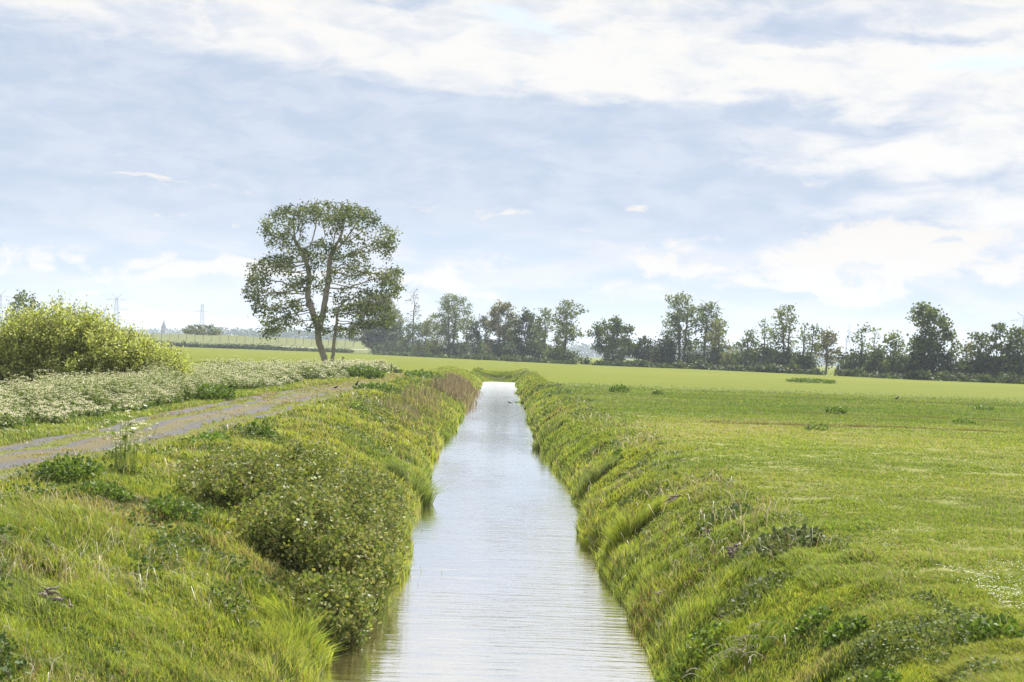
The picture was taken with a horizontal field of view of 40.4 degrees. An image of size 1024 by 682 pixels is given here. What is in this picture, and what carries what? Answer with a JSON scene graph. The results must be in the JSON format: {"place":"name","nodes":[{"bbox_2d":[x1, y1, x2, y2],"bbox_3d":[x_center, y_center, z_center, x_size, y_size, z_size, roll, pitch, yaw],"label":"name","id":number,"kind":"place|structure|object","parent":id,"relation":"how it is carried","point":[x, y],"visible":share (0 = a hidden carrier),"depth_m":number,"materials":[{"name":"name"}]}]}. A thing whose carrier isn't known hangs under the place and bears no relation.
{"place":"outdoors","nodes":[
{"label":"outdoors","id":0,"kind":"place"},
{"bbox_2d":[0,371,393,445],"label":"verge grass","id":1,"kind":"structure","parent":0,"point":[13,435],"depth_m":33.09,"materials":[{"name":"green plant"}]},
{"bbox_2d":[0,373,407,481],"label":"track","id":2,"kind":"structure","parent":0,"point":[90,445],"depth_m":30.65,"materials":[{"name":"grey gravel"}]},
{"bbox_2d":[313,382,656,681],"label":"water","id":3,"kind":"structure","parent":0,"point":[518,589],"depth_m":20.63,"materials":[{"name":"grey liquid"}]},
{"bbox_2d":[0,346,1023,681],"bbox_3d":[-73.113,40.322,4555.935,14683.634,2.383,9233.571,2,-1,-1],"label":"ground","id":4,"kind":"structure","parent":0,"point":[634,378],"depth_m":114.44,"materials":[{"name":"green plant"}]},
{"bbox_2d":[2,289,44,322],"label":"tree","id":5,"kind":"object","parent":4,"relation":"on","point":[20,298],"visible":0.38,"depth_m":227.99,"materials":[{"name":"green plant"}]},
{"bbox_2d":[37,586,72,609],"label":"dead branch","id":6,"kind":"object","parent":4,"relation":"on","point":[47,592],"visible":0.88,"depth_m":11.86,"materials":[{"name":"grey wood"}]},
{"bbox_2d":[36,451,105,485],"bbox_3d":[-6.017,1.746,18.950,0.942,0.496,0.919,2,-1,-1],"label":"nettle clump","id":7,"kind":"object","parent":4,"relation":"on","point":[66,470],"visible":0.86,"depth_m":18.81,"materials":[{"name":"green plant"}]},
{"bbox_2d":[0,289,196,390],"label":"willow bush","id":8,"kind":"object","parent":4,"relation":"on","point":[31,342],"visible":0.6,"depth_m":49.26,"materials":[{"name":"green plant"}]},
{"bbox_2d":[74,478,137,503],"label":"nettle clump","id":9,"kind":"object","parent":4,"relation":"on","point":[114,487],"visible":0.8,"depth_m":17.97,"materials":[{"name":"green plant"}]},
{"bbox_2d":[102,398,167,474],"bbox_3d":[-5.624,1.424,20.568,0.776,1.166,1.074,2,-1,10],"label":"cow parsley plant","id":10,"kind":"object","parent":4,"relation":"on","point":[126,445],"visible":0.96,"depth_m":20.39,"materials":[{"name":"green plant"}]},
{"bbox_2d":[142,494,205,525],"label":"nettle clump","id":11,"kind":"object","parent":4,"relation":"on","point":[183,507],"visible":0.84,"depth_m":17.50,"materials":[{"name":"green plant"}]},
{"bbox_2d":[2,328,391,353],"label":"levee","id":12,"kind":"structure","parent":4,"relation":"on","point":[283,342],"depth_m":510.14,"materials":[{"name":"green plant"}]},
{"bbox_2d":[181,323,222,334],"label":"shrub","id":13,"kind":"object","parent":12,"relation":"on","point":[200,330],"visible":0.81,"depth_m":521.55,"materials":[{"name":"green plant"}]},
{"bbox_2d":[0,355,403,430],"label":"cow parsley","id":14,"kind":"object","parent":4,"relation":"on","point":[245,384],"depth_m":40.03,"materials":[{"name":"white plant"}]},
{"bbox_2d":[179,520,232,548],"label":"nettle clump","id":15,"kind":"object","parent":4,"relation":"on","point":[200,524],"visible":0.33,"depth_m":17.01,"materials":[{"name":"green plant"}]},
{"bbox_2d":[192,432,235,444],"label":"dock plant","id":16,"kind":"object","parent":4,"relation":"on","point":[216,435],"visible":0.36,"depth_m":26.76,"materials":[{"name":"green plant"}]},
{"bbox_2d":[194,383,235,400],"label":"dock plant","id":17,"kind":"object","parent":4,"relation":"on","point":[203,392],"visible":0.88,"depth_m":47.65,"materials":[{"name":"green plant"}]},
{"bbox_2d":[0,374,471,681],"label":"bank weeds","id":18,"kind":"object","parent":4,"relation":"on","point":[7,646],"visible":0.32,"depth_m":16.28,"materials":[{"name":"green plant"}]},
{"bbox_2d":[0,365,485,681],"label":"bank grass","id":19,"kind":"structure","parent":4,"relation":"on","point":[159,661],"depth_m":14.50,"materials":[{"name":"green plant"}]},
{"bbox_2d":[214,611,281,652],"bbox_3d":[-2.630,3.027,14.177,0.798,0.607,0.961,2,-1,-1],"label":"grass tussock","id":20,"kind":"object","parent":4,"relation":"on","point":[238,626],"depth_m":14.06,"materials":[{"name":"plant"}]},
{"bbox_2d":[152,340,354,352],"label":"hedge","id":21,"kind":"object","parent":4,"relation":"on","point":[244,346],"visible":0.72,"depth_m":494.21,"materials":[{"name":"green plant"}]},
{"bbox_2d":[243,418,276,437],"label":"dock plant","id":22,"kind":"object","parent":4,"relation":"on","point":[255,423],"visible":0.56,"depth_m":29.84,"materials":[{"name":"green plant"}]},
{"bbox_2d":[162,436,419,650],"bbox_3d":[-3.418,2.695,20.718,4.023,2.250,10.674,2,-1,-1],"label":"bramble thicket","id":23,"kind":"object","parent":4,"relation":"on","point":[330,516],"visible":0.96,"depth_m":18.49,"materials":[{"name":"green plant"}]},
{"bbox_2d":[250,590,347,668],"bbox_3d":[-2.312,3.200,15.126,1.156,0.899,1.170,2,-1,-37],"label":"grass tussock","id":24,"kind":"object","parent":4,"relation":"on","point":[270,606],"depth_m":15.13,"materials":[{"name":"green plant"}]},
{"bbox_2d":[239,198,408,364],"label":"tree","id":25,"kind":"object","parent":4,"relation":"on","point":[385,278],"visible":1,"depth_m":149.85,"materials":[{"name":"green plant"}]},
{"bbox_2d":[343,363,384,378],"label":"dock plant","id":26,"kind":"object","parent":4,"relation":"on","point":[371,372],"visible":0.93,"depth_m":88.83,"materials":[{"name":"green plant"}]},
{"bbox_2d":[345,293,405,346],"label":"tree","id":27,"kind":"object","parent":4,"relation":"on","point":[395,310],"visible":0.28,"depth_m":476.67,"materials":[{"name":"green plant"}]},
{"bbox_2d":[352,382,404,392],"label":"dock plant","id":28,"kind":"object","parent":4,"relation":"on","point":[370,385],"visible":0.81,"depth_m":65.93,"materials":[{"name":"green plant"}]},
{"bbox_2d":[363,317,406,352],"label":"tree","id":29,"kind":"object","parent":4,"relation":"on","point":[384,337],"visible":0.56,"depth_m":470.70,"materials":[{"name":"green plant"}]},
{"bbox_2d":[371,340,416,352],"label":"shrub","id":30,"kind":"object","parent":4,"relation":"on","point":[395,346],"visible":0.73,"depth_m":455.61,"materials":[{"name":"green plant"}]},
{"bbox_2d":[356,381,454,435],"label":"reeds","id":31,"kind":"object","parent":4,"relation":"on","point":[409,396],"visible":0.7,"depth_m":60.17,"materials":[{"name":"brown plant"}]},
{"bbox_2d":[369,456,447,505],"bbox_3d":[-2.299,3.245,31.612,2.089,1.301,2.187,2,-1,-1],"label":"grass tussock","id":32,"kind":"object","parent":4,"relation":"on","point":[422,490],"depth_m":31.40,"materials":[{"name":"green plant"}]},
{"bbox_2d":[392,448,434,479],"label":"grass tussock","id":33,"kind":"object","parent":4,"relation":"on","point":[405,456],"depth_m":37.53,"materials":[{"name":"green plant"}]},
{"bbox_2d":[398,321,435,353],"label":"tree","id":34,"kind":"object","parent":4,"relation":"on","point":[417,343],"visible":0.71,"depth_m":441.72,"materials":[{"name":"green plant"}]},
{"bbox_2d":[404,369,452,381],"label":"nettle clump","id":35,"kind":"object","parent":4,"relation":"on","point":[422,373],"visible":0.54,"depth_m":100.97,"materials":[{"name":"green plant"}]},
{"bbox_2d":[412,343,447,354],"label":"shrub","id":36,"kind":"object","parent":4,"relation":"on","point":[432,348],"visible":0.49,"depth_m":425.10,"materials":[{"name":"green plant"}]},
{"bbox_2d":[421,312,452,353],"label":"tree","id":37,"kind":"object","parent":4,"relation":"on","point":[424,329],"visible":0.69,"depth_m":427.81,"materials":[{"name":"green plant"}]},
{"bbox_2d":[426,293,473,355],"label":"tree","id":38,"kind":"object","parent":4,"relation":"on","point":[445,330],"visible":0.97,"depth_m":411.61,"materials":[{"name":"green plant"}]},
{"bbox_2d":[418,371,484,409],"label":"reeds","id":39,"kind":"object","parent":4,"relation":"on","point":[461,386],"visible":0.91,"depth_m":89.81,"materials":[{"name":"beige plant"}]},
{"bbox_2d":[435,340,470,356],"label":"shrub","id":40,"kind":"object","parent":4,"relation":"on","point":[453,346],"visible":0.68,"depth_m":404.46,"materials":[{"name":"green plant"}]},
{"bbox_2d":[456,314,475,355],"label":"tree","id":41,"kind":"object","parent":4,"relation":"on","point":[464,320],"visible":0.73,"depth_m":400.70,"materials":[{"name":"green plant"}]},
{"bbox_2d":[463,314,491,351],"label":"tree","id":42,"kind":"object","parent":4,"relation":"on","point":[477,335],"visible":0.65,"depth_m":391.43,"materials":[{"name":"green plant"}]},
{"bbox_2d":[2,326,954,367],"bbox_3d":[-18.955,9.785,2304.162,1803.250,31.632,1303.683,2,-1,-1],"label":"distant wood","id":43,"kind":"object","parent":4,"relation":"on","point":[311,335],"visible":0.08,"depth_m":1954.28,"materials":[{"name":"green plant"}]},
{"bbox_2d":[480,299,519,357],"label":"tree","id":44,"kind":"object","parent":4,"relation":"on","point":[497,328],"visible":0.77,"depth_m":376.08,"materials":[{"name":"green plant"}]},
{"bbox_2d":[472,367,530,382],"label":"ditch end grass","id":45,"kind":"structure","parent":4,"relation":"on","point":[488,377],"depth_m":176.04,"materials":[{"name":"green plant"}]},
{"bbox_2d":[491,339,522,357],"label":"shrub","id":46,"kind":"object","parent":4,"relation":"on","point":[505,348],"visible":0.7,"depth_m":369.70,"materials":[{"name":"green plant"}]},
{"bbox_2d":[503,306,547,355],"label":"tree","id":47,"kind":"object","parent":4,"relation":"on","point":[526,317],"visible":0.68,"depth_m":359.27,"materials":[{"name":"green plant"}]},
{"bbox_2d":[519,336,551,359],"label":"shrub","id":48,"kind":"object","parent":4,"relation":"on","point":[528,350],"visible":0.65,"depth_m":351.63,"materials":[{"name":"green plant"}]},
{"bbox_2d":[530,305,560,358],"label":"tree","id":49,"kind":"object","parent":4,"relation":"on","point":[542,334],"visible":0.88,"depth_m":348.23,"materials":[{"name":"green plant"}]},
{"bbox_2d":[530,415,569,449],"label":"grass tussock","id":50,"kind":"object","parent":4,"relation":"on","point":[554,426],"depth_m":51.20,"materials":[{"name":"green plant"}]},
{"bbox_2d":[541,345,571,360],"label":"shrub","id":51,"kind":"object","parent":4,"relation":"on","point":[556,355],"visible":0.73,"depth_m":337.78,"materials":[{"name":"green plant"}]},
{"bbox_2d":[544,299,589,359],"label":"tree","id":52,"kind":"object","parent":4,"relation":"on","point":[566,331],"visible":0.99,"depth_m":335.84,"materials":[{"name":"green plant"}]},
{"bbox_2d":[559,350,581,362],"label":"shrub","id":53,"kind":"object","parent":4,"relation":"on","point":[566,355],"visible":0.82,"depth_m":330.18,"materials":[{"name":"green plant"}]},
{"bbox_2d":[575,504,620,547],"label":"grass tussock","id":54,"kind":"object","parent":4,"relation":"on","point":[583,544],"depth_m":25.43,"materials":[{"name":"green plant"}]},
{"bbox_2d":[576,452,621,499],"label":"grass tussock","id":55,"kind":"object","parent":4,"relation":"on","point":[592,476],"depth_m":32.64,"materials":[{"name":"green plant"}]},
{"bbox_2d":[582,314,638,361],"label":"tree","id":56,"kind":"object","parent":4,"relation":"on","point":[623,342],"visible":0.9,"depth_m":323.86,"materials":[{"name":"green plant"}]},
{"bbox_2d":[596,495,670,560],"bbox_3d":[1.954,3.104,22.613,1.330,1.346,1.390,2,-1,-1],"label":"grass tussock","id":57,"kind":"object","parent":4,"relation":"on","point":[644,516],"depth_m":22.41,"materials":[{"name":"green plant"}]},
{"bbox_2d":[628,335,657,360],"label":"tree","id":58,"kind":"object","parent":4,"relation":"on","point":[641,351],"visible":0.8,"depth_m":320.27,"materials":[{"name":"green plant"}]},
{"bbox_2d":[628,553,682,602],"bbox_3d":[1.944,3.295,18.823,0.836,0.926,0.892,2,-1,-1],"label":"grass tussock","id":59,"kind":"object","parent":4,"relation":"on","point":[659,572],"depth_m":18.78,"materials":[{"name":"green plant"}]},
{"bbox_2d":[646,335,679,364],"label":"tree","id":60,"kind":"object","parent":4,"relation":"on","point":[667,351],"visible":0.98,"depth_m":315.27,"materials":[{"name":"green plant"}]},
{"bbox_2d":[657,291,705,358],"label":"tree","id":61,"kind":"object","parent":4,"relation":"on","point":[677,316],"visible":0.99,"depth_m":316.19,"materials":[{"name":"green plant"}]},
{"bbox_2d":[677,350,705,364],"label":"shrub","id":62,"kind":"object","parent":4,"relation":"on","point":[689,358],"visible":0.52,"depth_m":312.68,"materials":[{"name":"green plant"}]},
{"bbox_2d":[654,620,730,681],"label":"nettle clump","id":63,"kind":"object","parent":4,"relation":"on","point":[705,639],"visible":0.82,"depth_m":14.33,"materials":[{"name":"green plant"}]},
{"bbox_2d":[368,349,1023,383],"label":"undergrowth","id":64,"kind":"object","parent":4,"relation":"on","point":[793,368],"visible":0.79,"depth_m":275.39,"materials":[{"name":"green plant"}]},
{"bbox_2d":[692,301,728,360],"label":"tree","id":65,"kind":"object","parent":4,"relation":"on","point":[704,319],"visible":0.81,"depth_m":315.26,"materials":[{"name":"green plant"}]},
{"bbox_2d":[702,346,728,365],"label":"shrub","id":66,"kind":"object","parent":4,"relation":"on","point":[710,359],"visible":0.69,"depth_m":305.86,"materials":[{"name":"green plant"}]},
{"bbox_2d":[702,317,738,366],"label":"tree","id":67,"kind":"object","parent":4,"relation":"on","point":[717,324],"visible":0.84,"depth_m":307.74,"materials":[{"name":"green plant"}]},
{"bbox_2d":[692,502,753,537],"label":"dock plant","id":68,"kind":"object","parent":4,"relation":"on","point":[735,508],"visible":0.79,"depth_m":19.81,"materials":[{"name":"green plant"}]},
{"bbox_2d":[717,348,737,366],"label":"shrub","id":69,"kind":"object","parent":4,"relation":"on","point":[726,360],"visible":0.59,"depth_m":301.34,"materials":[{"name":"green plant"}]},
{"bbox_2d":[535,394,924,678],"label":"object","id":70,"kind":"object","parent":4,"relation":"on","point":[739,502],"depth_m":19.97,"materials":[{"name":"green plant"}]},
{"bbox_2d":[681,613,791,680],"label":"grass tussock","id":71,"kind":"object","parent":4,"relation":"on","point":[734,650],"depth_m":13.48,"materials":[{"name":"plant"}]},
{"bbox_2d":[731,345,760,366],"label":"shrub","id":72,"kind":"object","parent":4,"relation":"on","point":[741,360],"visible":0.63,"depth_m":295.09,"materials":[{"name":"green plant"}]},
{"bbox_2d":[732,326,760,356],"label":"tree","id":73,"kind":"object","parent":4,"relation":"on","point":[750,338],"visible":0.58,"depth_m":297.98,"materials":[{"name":"green plant"}]},
{"bbox_2d":[713,569,792,623],"bbox_3d":[2.554,2.812,14.941,0.897,0.703,0.879,2,-1,-1],"label":"thistle patch","id":74,"kind":"object","parent":4,"relation":"on","point":[784,573],"visible":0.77,"depth_m":14.96,"materials":[{"name":"green plant"}]},
{"bbox_2d":[515,371,1008,681],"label":"bank grass","id":75,"kind":"structure","parent":4,"relation":"on","point":[685,613],"depth_m":17.28,"materials":[{"name":"green plant"}]},
{"bbox_2d":[745,343,781,366],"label":"shrub","id":76,"kind":"object","parent":4,"relation":"on","point":[766,351],"visible":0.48,"depth_m":289.68,"materials":[{"name":"green plant"}]},
{"bbox_2d":[524,383,1023,681],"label":"bank weeds","id":77,"kind":"object","parent":4,"relation":"on","point":[947,610],"visible":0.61,"depth_m":11.77,"materials":[{"name":"green plant"}]},
{"bbox_2d":[724,523,824,571],"bbox_3d":[3.106,2.515,16.482,1.207,0.672,1.201,2,-1,-1],"label":"thistle patch","id":78,"kind":"object","parent":4,"relation":"on","point":[804,532],"visible":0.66,"depth_m":16.43,"materials":[{"name":"green plant"}]},
{"bbox_2d":[762,303,802,365],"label":"tree","id":79,"kind":"object","parent":4,"relation":"on","point":[781,313],"visible":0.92,"depth_m":286.45,"materials":[{"name":"green plant"}]},
{"bbox_2d":[764,346,802,366],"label":"shrub","id":80,"kind":"object","parent":4,"relation":"on","point":[787,353],"visible":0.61,"depth_m":283.78,"materials":[{"name":"green plant"}]},
{"bbox_2d":[785,352,821,370],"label":"shrub","id":81,"kind":"object","parent":4,"relation":"on","point":[802,360],"visible":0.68,"depth_m":278.37,"materials":[{"name":"green plant"}]},
{"bbox_2d":[795,322,816,354],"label":"tree","id":82,"kind":"object","parent":4,"relation":"on","point":[808,349],"visible":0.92,"depth_m":281.12,"materials":[{"name":"green plant"}]},
{"bbox_2d":[786,602,833,641],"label":"dock plant","id":83,"kind":"object","parent":4,"relation":"on","point":[819,613],"visible":0.98,"depth_m":13.05,"materials":[{"name":"green plant"}]},
{"bbox_2d":[785,377,836,383],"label":"nettle clump","id":84,"kind":"object","parent":4,"relation":"on","point":[814,380],"visible":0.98,"depth_m":147.41,"materials":[{"name":"green plant"}]},
{"bbox_2d":[802,323,823,357],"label":"tree","id":85,"kind":"object","parent":4,"relation":"on","point":[814,334],"visible":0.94,"depth_m":281.37,"materials":[{"name":"green plant"}]},
{"bbox_2d":[812,326,846,373],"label":"tree","id":86,"kind":"object","parent":4,"relation":"on","point":[826,340],"visible":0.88,"depth_m":293.42,"materials":[{"name":"green plant"}]},
{"bbox_2d":[818,613,872,650],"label":"dock plant","id":87,"kind":"object","parent":4,"relation":"on","point":[833,635],"visible":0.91,"depth_m":12.23,"materials":[{"name":"green plant"}]},
{"bbox_2d":[677,403,1023,607],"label":"daisies","id":88,"kind":"object","parent":4,"relation":"on","point":[948,556],"visible":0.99,"depth_m":13.58,"materials":[{"name":"white plant"}]},
{"bbox_2d":[834,348,871,373],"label":"shrub","id":89,"kind":"object","parent":4,"relation":"on","point":[853,362],"visible":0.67,"depth_m":260.39,"materials":[{"name":"green plant"}]},
{"bbox_2d":[847,322,874,360],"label":"tree","id":90,"kind":"object","parent":4,"relation":"on","point":[861,338],"visible":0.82,"depth_m":260.59,"materials":[{"name":"green plant"}]},
{"bbox_2d":[860,344,887,373],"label":"shrub","id":91,"kind":"object","parent":4,"relation":"on","point":[876,356],"visible":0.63,"depth_m":251.18,"materials":[{"name":"green plant"}]},
{"bbox_2d":[860,665,901,681],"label":"dock plant","id":92,"kind":"object","parent":4,"relation":"on","point":[883,674],"visible":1,"depth_m":10.59,"materials":[{"name":"green plant"}]},
{"bbox_2d":[872,330,910,370],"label":"tree","id":93,"kind":"object","parent":4,"relation":"on","point":[894,346],"visible":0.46,"depth_m":248.47,"materials":[{"name":"green plant"}]},
{"bbox_2d":[878,351,909,374],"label":"shrub","id":94,"kind":"object","parent":4,"relation":"on","point":[891,366],"visible":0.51,"depth_m":244.96,"materials":[{"name":"green plant"}]},
{"bbox_2d":[892,349,938,373],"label":"shrub","id":95,"kind":"object","parent":4,"relation":"on","point":[903,366],"visible":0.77,"depth_m":238.93,"materials":[{"name":"green plant"}]},
{"bbox_2d":[904,300,957,371],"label":"tree","id":96,"kind":"object","parent":4,"relation":"on","point":[921,343],"visible":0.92,"depth_m":239.14,"materials":[{"name":"green plant"}]},
{"bbox_2d":[922,349,967,375],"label":"shrub","id":97,"kind":"object","parent":4,"relation":"on","point":[943,358],"visible":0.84,"depth_m":236.91,"materials":[{"name":"green plant"}]},
{"bbox_2d":[944,330,968,368],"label":"tree","id":98,"kind":"object","parent":4,"relation":"on","point":[954,350],"visible":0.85,"depth_m":238.56,"materials":[{"name":"green plant"}]},
{"bbox_2d":[955,355,982,376],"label":"shrub","id":99,"kind":"object","parent":4,"relation":"on","point":[967,364],"visible":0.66,"depth_m":235.95,"materials":[{"name":"green plant"}]},
{"bbox_2d":[962,331,1003,373],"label":"tree","id":100,"kind":"object","parent":4,"relation":"on","point":[980,338],"visible":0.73,"depth_m":237.63,"materials":[{"name":"green plant"}]},
{"bbox_2d":[966,352,1004,377],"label":"shrub","id":101,"kind":"object","parent":4,"relation":"on","point":[986,362],"visible":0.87,"depth_m":235.06,"materials":[{"name":"green plant"}]},
{"bbox_2d":[952,612,1023,642],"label":"dock plant","id":102,"kind":"object","parent":4,"relation":"on","point":[987,631],"visible":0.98,"depth_m":11.06,"materials":[{"name":"green plant"}]},
{"bbox_2d":[984,320,1015,376],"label":"tree","id":103,"kind":"object","parent":4,"relation":"on","point":[1001,327],"visible":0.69,"depth_m":237.05,"materials":[{"name":"green plant"}]},
{"bbox_2d":[992,353,1023,378],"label":"shrub","id":104,"kind":"object","parent":4,"relation":"on","point":[1014,368],"visible":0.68,"depth_m":233.76,"materials":[{"name":"green plant"}]},
{"bbox_2d":[998,324,1023,374],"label":"tree","id":105,"kind":"object","parent":4,"relation":"on","point":[1017,342],"visible":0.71,"depth_m":236.77,"materials":[{"name":"green plant"}]},
{"bbox_2d":[0,0,1023,363],"label":"sky","id":106,"kind":"structure","parent":0,"point":[860,162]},
{"bbox_2d":[544,382,1023,681],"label":"field grass","id":107,"kind":"structure","parent":0,"point":[951,522],"depth_m":23.75,"materials":[{"name":"green plant"}]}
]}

